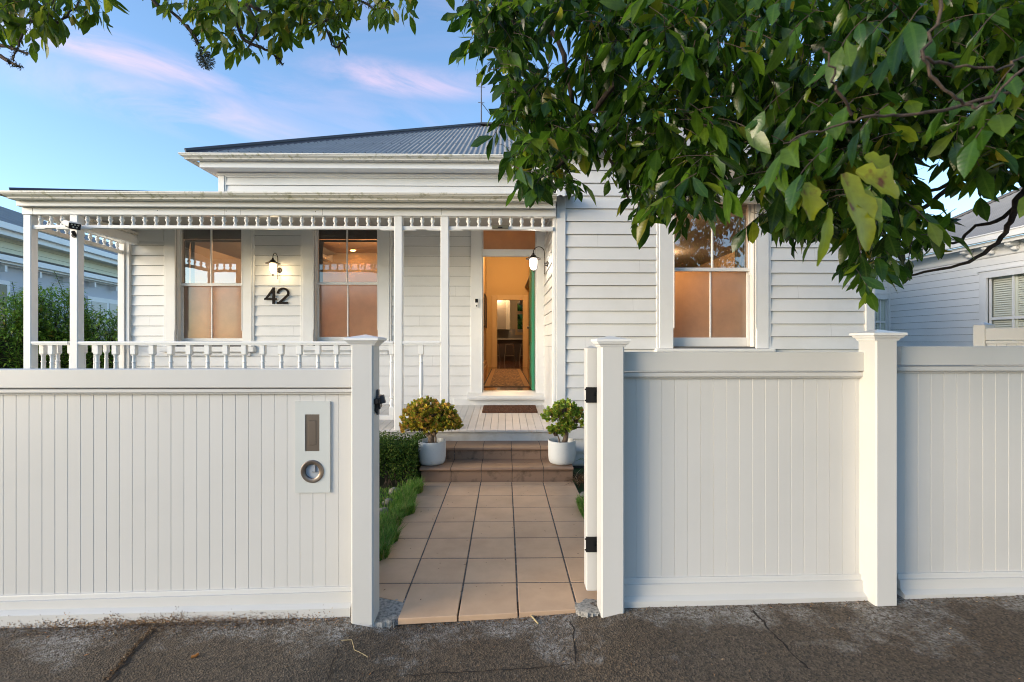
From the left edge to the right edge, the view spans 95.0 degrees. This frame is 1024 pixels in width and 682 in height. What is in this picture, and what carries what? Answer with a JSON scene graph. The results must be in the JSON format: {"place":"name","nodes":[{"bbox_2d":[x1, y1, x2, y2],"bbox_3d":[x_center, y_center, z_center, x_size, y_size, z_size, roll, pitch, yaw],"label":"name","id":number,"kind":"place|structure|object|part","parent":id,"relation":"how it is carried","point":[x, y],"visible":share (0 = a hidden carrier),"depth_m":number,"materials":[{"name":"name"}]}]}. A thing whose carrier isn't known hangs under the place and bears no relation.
{"place":"outdoors","nodes":[
{"label":"outdoors","id":0,"kind":"place"},
{"bbox_2d":[382,498,392,506],"bbox_3d":[-1.122,1.463,4.273,0.104,0.070,0.103,0,0,-44],"label":"rock","id":1,"kind":"object","parent":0,"point":[387,500],"visible":0.49,"depth_m":4.24,"materials":[{"name":"grey stone"}]},
{"bbox_2d":[379,468,583,609],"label":"lawn","id":2,"kind":"structure","parent":0,"point":[580,487],"depth_m":4.88,"materials":[{"name":"green plant"}]},
{"bbox_2d":[0,281,66,368],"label":"shrub","id":3,"kind":"object","parent":2,"relation":"on","point":[10,356],"visible":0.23,"depth_m":7.90,"materials":[{"name":"green plant"}]},
{"bbox_2d":[0,270,101,368],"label":"shrub","id":4,"kind":"object","parent":2,"relation":"on","point":[57,336],"visible":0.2,"depth_m":8.24,"materials":[{"name":"green plant"}]},
{"bbox_2d":[0,206,117,338],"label":"neighbour house","id":5,"kind":"structure","parent":2,"relation":"on","point":[101,277],"depth_m":13.30,"materials":[{"name":"grey"}]},
{"bbox_2d":[0,284,6,332],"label":"window pane","id":6,"kind":"structure","parent":5,"relation":"in","point":[3,288],"depth_m":11.38,"materials":[{"name":"grey"}]},
{"bbox_2d":[0,280,9,333],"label":"window frame","id":7,"kind":"structure","parent":5,"relation":"in","point":[7,283],"depth_m":11.53,"materials":[{"name":"white paint"}]},
{"bbox_2d":[60,302,117,367],"bbox_3d":[-7.667,0.347,8.791,1.744,2.318,1.433,0,0,-1],"label":"shrub","id":8,"kind":"object","parent":2,"relation":"on","point":[106,336],"visible":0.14,"depth_m":8.52,"materials":[{"name":"green plant"}]},
{"bbox_2d":[379,507,387,516],"bbox_3d":[-1.102,1.460,4.014,0.128,0.086,0.114,0,0,-1],"label":"rock","id":9,"kind":"object","parent":2,"relation":"on","point":[381,509],"visible":0.3,"depth_m":3.99,"materials":[{"name":"grey stone"}]},
{"bbox_2d":[379,430,426,487],"bbox_3d":[-2.044,1.245,5.032,2.197,0.509,0.709,0,0,-1],"label":"hedge","id":10,"kind":"object","parent":2,"relation":"on","point":[398,459],"visible":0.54,"depth_m":4.78,"materials":[{"name":"green plant"}]},
{"bbox_2d":[0,122,874,467],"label":"villa","id":11,"kind":"object","parent":2,"relation":"on","point":[426,270],"visible":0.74,"depth_m":6.68,"materials":[{"name":"white paint"}]},
{"bbox_2d":[62,220,81,237],"bbox_3d":[-5.018,-1.304,5.344,0.295,0.196,0.113,0,0,35],"label":"security camera","id":12,"kind":"object","parent":11,"relation":"attached to","point":[72,225],"visible":1,"depth_m":5.31,"materials":[{"name":"white paint"}]},
{"bbox_2d":[159,229,255,355],"bbox_3d":[-4.561,-0.846,7.130,1.389,2.114,0.285,0,0,-1],"label":"window","id":13,"kind":"structure","parent":11,"relation":"in","point":[211,311],"depth_m":7.13,"materials":[{"name":"white paint"}]},
{"bbox_2d":[183,229,240,241],"bbox_3d":[-4.658,-1.669,7.263,1.268,0.236,0.065,0,0,-1],"label":"raised venetian blind","id":14,"kind":"object","parent":11,"relation":"attached to","point":[205,234],"visible":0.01,"depth_m":7.23,"materials":[{"name":"brown"}]},
{"bbox_2d":[184,241,189,282],"bbox_3d":[-5.032,-0.502,7.250,0.133,2.105,0.046,0,0,-1],"label":"curtain","id":15,"kind":"object","parent":14,"relation":"hanging from","point":[186,260],"visible":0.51,"depth_m":7.24,"materials":[{"name":"white fabric"}]},
{"bbox_2d":[191,241,194,282],"bbox_3d":[-4.929,-0.502,7.252,0.073,2.105,0.041,0,0,-1],"label":"curtain","id":16,"kind":"object","parent":14,"relation":"hanging from","point":[192,261],"visible":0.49,"depth_m":7.25,"materials":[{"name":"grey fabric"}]},
{"bbox_2d":[265,253,281,278],"bbox_3d":[-3.510,-1.127,6.927,0.212,0.386,0.306,0,0,-1],"label":"wall lantern","id":17,"kind":"object","parent":11,"relation":"attached to","point":[273,265],"depth_m":6.86,"materials":[{"name":"white glass"}]},
{"bbox_2d":[264,287,288,303],"bbox_3d":[-3.545,-0.698,7.067,0.372,0.250,0.017,0,0,-1],"label":"house number","id":18,"kind":"object","parent":11,"relation":"attached to","point":[273,298],"visible":1,"depth_m":7.06,"materials":[{"name":"brown metal"}]},
{"bbox_2d":[301,230,391,354],"bbox_3d":[-2.509,-0.860,7.161,1.407,2.102,0.285,0,0,-1],"label":"window","id":19,"kind":"structure","parent":11,"relation":"in","point":[330,311],"depth_m":7.16,"materials":[{"name":"white paint"}]},
{"bbox_2d":[319,230,376,241],"bbox_3d":[-2.556,-1.676,7.295,1.231,0.236,0.065,0,0,-1],"label":"raised venetian blind","id":20,"kind":"object","parent":11,"relation":"attached to","point":[352,234],"visible":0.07,"depth_m":7.26,"materials":[{"name":"brown"}]},
{"bbox_2d":[319,241,323,281],"bbox_3d":[-2.963,-0.503,7.281,0.094,2.106,0.046,0,0,-1],"label":"curtain","id":21,"kind":"object","parent":20,"relation":"hanging from","point":[321,244],"visible":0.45,"depth_m":7.27,"materials":[{"name":"grey fabric"}]},
{"bbox_2d":[476,74,489,121],"bbox_3d":[-0.658,-5.620,10.807,0.335,1.302,0.086,0,0,-19],"label":"tv antenna","id":22,"kind":"object","parent":11,"relation":"on","point":[481,102],"visible":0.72,"depth_m":10.78,"materials":[{"name":"grey metal"}]},
{"bbox_2d":[484,293,486,327],"bbox_3d":[-0.746,-0.850,13.240,0.035,0.900,1.300,0,0,-1],"label":"framed picture","id":23,"kind":"object","parent":11,"relation":"attached to","point":[485,311],"visible":0.89,"depth_m":13.13,"materials":[{"name":"brown wood"}]},
{"bbox_2d":[492,225,507,228],"bbox_3d":[-0.139,-1.350,5.505,0.193,0.041,0.023,0,0,-1],"label":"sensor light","id":24,"kind":"object","parent":11,"relation":"attached to","point":[499,226],"visible":1,"depth_m":5.50,"materials":[{"name":"grey plastic"}]},
{"bbox_2d":[497,300,509,329],"bbox_3d":[-0.999,-1.448,20.527,1.819,1.828,0.720,0,0,-1],"label":"kitchen cabinet","id":25,"kind":"object","parent":11,"relation":"attached to","point":[503,314],"visible":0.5,"depth_m":20.19,"materials":[{"name":"beige wood"}]},
{"bbox_3d":[-0.176,-1.449,20.440,0.175,1.828,0.520,0,0,-1],"label":"cabinet door","id":26,"kind":"part","parent":25,"relation":"part of","materials":[{"name":"beige wood"}]},
{"bbox_2d":[483,369,529,386],"bbox_3d":[-0.124,0.762,10.624,0.840,0.009,5.350,0,0,-1],"label":"runner rug","id":27,"kind":"object","parent":11,"relation":"on","point":[506,378],"visible":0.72,"depth_m":9.46,"materials":[{"name":"brown fabric"}]},
{"bbox_2d":[482,405,537,412],"bbox_3d":[-0.033,0.959,6.740,0.775,0.053,0.486,0,0,-1],"label":"doormat","id":28,"kind":"object","parent":11,"relation":"on","point":[509,409],"visible":1,"depth_m":6.64,"materials":[{"name":"brown fabric"}]},
{"bbox_2d":[504,344,515,360],"bbox_3d":[-0.096,0.424,18.601,0.469,0.693,0.440,0,0,-1],"label":"bar stool","id":29,"kind":"object","parent":11,"relation":"on","point":[509,355],"visible":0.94,"depth_m":18.43,"materials":[{"name":"brown wood"}]},
{"bbox_2d":[515,301,522,334],"bbox_3d":[0.415,-1.073,21.009,0.582,1.527,0.100,0,0,-1],"label":"window","id":30,"kind":"structure","parent":11,"relation":"in","point":[516,312],"depth_m":20.98,"materials":[{"name":"beige"}]},
{"bbox_2d":[527,266,534,389],"bbox_3d":[0.302,-0.278,7.645,0.088,2.055,0.800,0,0,-1],"label":"door","id":31,"kind":"structure","parent":11,"relation":"in","point":[531,327],"depth_m":7.37,"materials":[{"name":"green paint"}]},
{"bbox_2d":[526,246,547,274],"bbox_3d":[0.338,-1.108,6.386,0.306,0.386,0.212,0,0,-1],"label":"wall lantern","id":32,"kind":"object","parent":11,"relation":"attached to","point":[533,258],"depth_m":6.36,"materials":[{"name":"white glass"}]},
{"bbox_2d":[654,185,775,351],"bbox_3d":[2.401,-0.840,5.664,1.411,2.037,0.305,0,0,-1],"label":"window","id":33,"kind":"structure","parent":11,"relation":"in","point":[697,307],"depth_m":5.71,"materials":[{"name":"white paint"}]},
{"bbox_2d":[735,210,745,267],"bbox_3d":[2.911,-0.569,5.864,0.246,2.239,0.046,0,0,-1],"label":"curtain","id":34,"kind":"object","parent":11,"relation":"hanging from","point":[740,251],"visible":0.13,"depth_m":5.86,"materials":[{"name":"grey fabric"}]},
{"bbox_2d":[379,475,583,560],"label":"grass","id":35,"kind":"structure","parent":2,"relation":"on","point":[401,507],"depth_m":3.90,"materials":[{"name":"green plant"}]},
{"bbox_2d":[420,441,572,481],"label":"steps","id":36,"kind":"structure","parent":2,"relation":"on","point":[483,461],"depth_m":4.93,"materials":[{"name":"tile"}]},
{"bbox_2d":[399,395,463,465],"bbox_3d":[-0.862,0.938,5.026,0.701,0.721,0.528,0,0,-1],"label":"potted plant","id":37,"kind":"object","parent":36,"relation":"on","point":[433,416],"visible":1,"depth_m":4.90,"materials":[{"name":"green plant"}]},
{"bbox_2d":[540,398,583,464],"bbox_3d":[0.566,0.946,5.044,0.532,0.705,0.351,0,0,-1],"label":"potted plant","id":38,"kind":"object","parent":36,"relation":"on","point":[562,450],"visible":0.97,"depth_m":4.95,"materials":[{"name":"green plant"}]},
{"bbox_2d":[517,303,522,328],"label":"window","id":39,"kind":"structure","parent":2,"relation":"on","point":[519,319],"depth_m":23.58,"materials":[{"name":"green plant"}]},
{"bbox_2d":[566,468,583,484],"bbox_3d":[0.748,1.418,4.899,0.485,0.115,0.460,0,0,-1],"label":"dry plant","id":40,"kind":"object","parent":2,"relation":"on","point":[578,477],"visible":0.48,"depth_m":4.89,"materials":[{"name":"brown plant"}]},
{"bbox_2d":[875,187,1023,365],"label":"neighbour house","id":41,"kind":"structure","parent":2,"relation":"on","point":[950,307],"depth_m":9.70,"materials":[{"name":"grey"}]},
{"bbox_2d":[875,293,888,329],"bbox_3d":[9.052,-0.385,11.537,0.845,1.970,0.240,0,0,-1],"label":"window","id":42,"kind":"structure","parent":41,"relation":"in","point":[880,316],"depth_m":11.54,"materials":[{"name":"white paint"}]},
{"bbox_2d":[976,264,1023,340],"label":"window","id":43,"kind":"structure","parent":41,"relation":"in","point":[1001,290],"depth_m":8.92,"materials":[{"name":"white paint"}]},
{"bbox_2d":[973,322,1023,365],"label":"boundary fence","id":44,"kind":"object","parent":2,"relation":"on","point":[986,334],"visible":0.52,"depth_m":3.60,"materials":[{"name":"white paint"}]},
{"bbox_2d":[379,482,596,624],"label":"tiled path","id":45,"kind":"structure","parent":0,"point":[541,573],"depth_m":3.20,"materials":[{"name":"tile"}]},
{"bbox_2d":[497,339,522,360],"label":"kitchen island","id":46,"kind":"structure","parent":0,"point":[509,348],"depth_m":19.10,"materials":[{"name":"brown wood"}]},
{"bbox_2d":[0,0,1022,258],"label":"sky","id":47,"kind":"structure","parent":0,"point":[104,110],"materials":[{"name":"blue"}]},
{"bbox_2d":[0,594,1023,681],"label":"footpath","id":48,"kind":"structure","parent":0,"point":[924,650],"depth_m":2.21,"materials":[{"name":"grey asphalt"}]},
{"bbox_2d":[107,630,156,681],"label":"crack","id":49,"kind":"object","parent":48,"relation":"on","point":[142,642],"visible":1,"depth_m":2.17,"materials":[{"name":"black asphalt"}]},
{"bbox_2d":[0,335,386,627],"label":"white fence","id":50,"kind":"object","parent":48,"relation":"on","point":[134,494],"visible":0.96,"depth_m":2.51,"materials":[{"name":"paint"}]},
{"bbox_2d":[295,401,330,492],"bbox_3d":[-1.072,0.566,2.523,0.186,0.490,0.020,0,0,-1],"label":"letterbox","id":51,"kind":"object","parent":50,"relation":"attached to","point":[312,446],"visible":1,"depth_m":2.52,"materials":[{"name":"paint"}]},
{"bbox_2d":[374,389,385,414],"bbox_3d":[-0.695,0.319,2.477,0.049,0.134,0.095,0,0,-1],"label":"gate latch","id":52,"kind":"object","parent":50,"relation":"attached to","point":[379,400],"visible":1,"depth_m":2.48,"materials":[{"name":"grey metal"}]},
{"bbox_2d":[327,649,337,680],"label":"crack","id":53,"kind":"object","parent":48,"relation":"on","point":[331,665],"visible":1,"depth_m":2.10,"materials":[{"name":"black asphalt"}]},
{"bbox_2d":[372,598,405,627],"bbox_3d":[-0.727,1.510,2.624,0.304,0.121,0.414,0,0,-1],"label":"concrete footing","id":54,"kind":"object","parent":48,"relation":"on","point":[388,614],"visible":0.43,"depth_m":2.51,"materials":[{"name":"grey concrete"}]},
{"bbox_2d":[407,664,569,675],"bbox_3d":[-0.113,1.479,2.111,0.828,0.022,0.018,0,0,-3],"label":"crack","id":55,"kind":"object","parent":48,"relation":"on","point":[486,670],"visible":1,"depth_m":2.11,"materials":[{"name":"black asphalt"}]},
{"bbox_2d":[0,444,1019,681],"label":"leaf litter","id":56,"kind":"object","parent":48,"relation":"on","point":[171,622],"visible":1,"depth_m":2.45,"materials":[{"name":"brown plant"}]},
{"bbox_2d":[0,0,1023,311],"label":"street tree","id":57,"kind":"object","parent":48,"relation":"on","point":[866,118],"visible":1,"depth_m":1.88,"materials":[{"name":"green plant"}]},
{"bbox_2d":[570,621,576,662],"bbox_3d":[0.306,1.469,2.317,0.024,0.002,0.378,0,0,2],"label":"crack","id":58,"kind":"object","parent":48,"relation":"on","point":[574,641],"visible":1,"depth_m":2.29,"materials":[{"name":"black asphalt"}]},
{"bbox_2d":[574,598,599,617],"bbox_3d":[0.452,1.501,2.590,0.221,0.138,0.240,0,0,-1],"label":"concrete footing","id":59,"kind":"object","parent":48,"relation":"on","point":[585,608],"visible":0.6,"depth_m":2.53,"materials":[{"name":"grey concrete"}]},
{"bbox_2d":[752,610,808,668],"bbox_3d":[1.261,1.401,2.229,0.021,0.004,0.444,0,0,-1],"label":"crack","id":60,"kind":"object","parent":48,"relation":"on","point":[786,646],"visible":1,"depth_m":2.20,"materials":[{"name":"black asphalt"}]},
{"bbox_2d":[591,330,1023,617],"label":"white fence","id":61,"kind":"object","parent":48,"relation":"on","point":[880,478],"visible":0.95,"depth_m":2.56,"materials":[{"name":"paint"}]},
{"bbox_2d":[584,346,596,590],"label":"gate","id":62,"kind":"structure","parent":61,"relation":"attached to","point":[590,467],"depth_m":2.61,"materials":[{"name":"white paint"}]}
]}

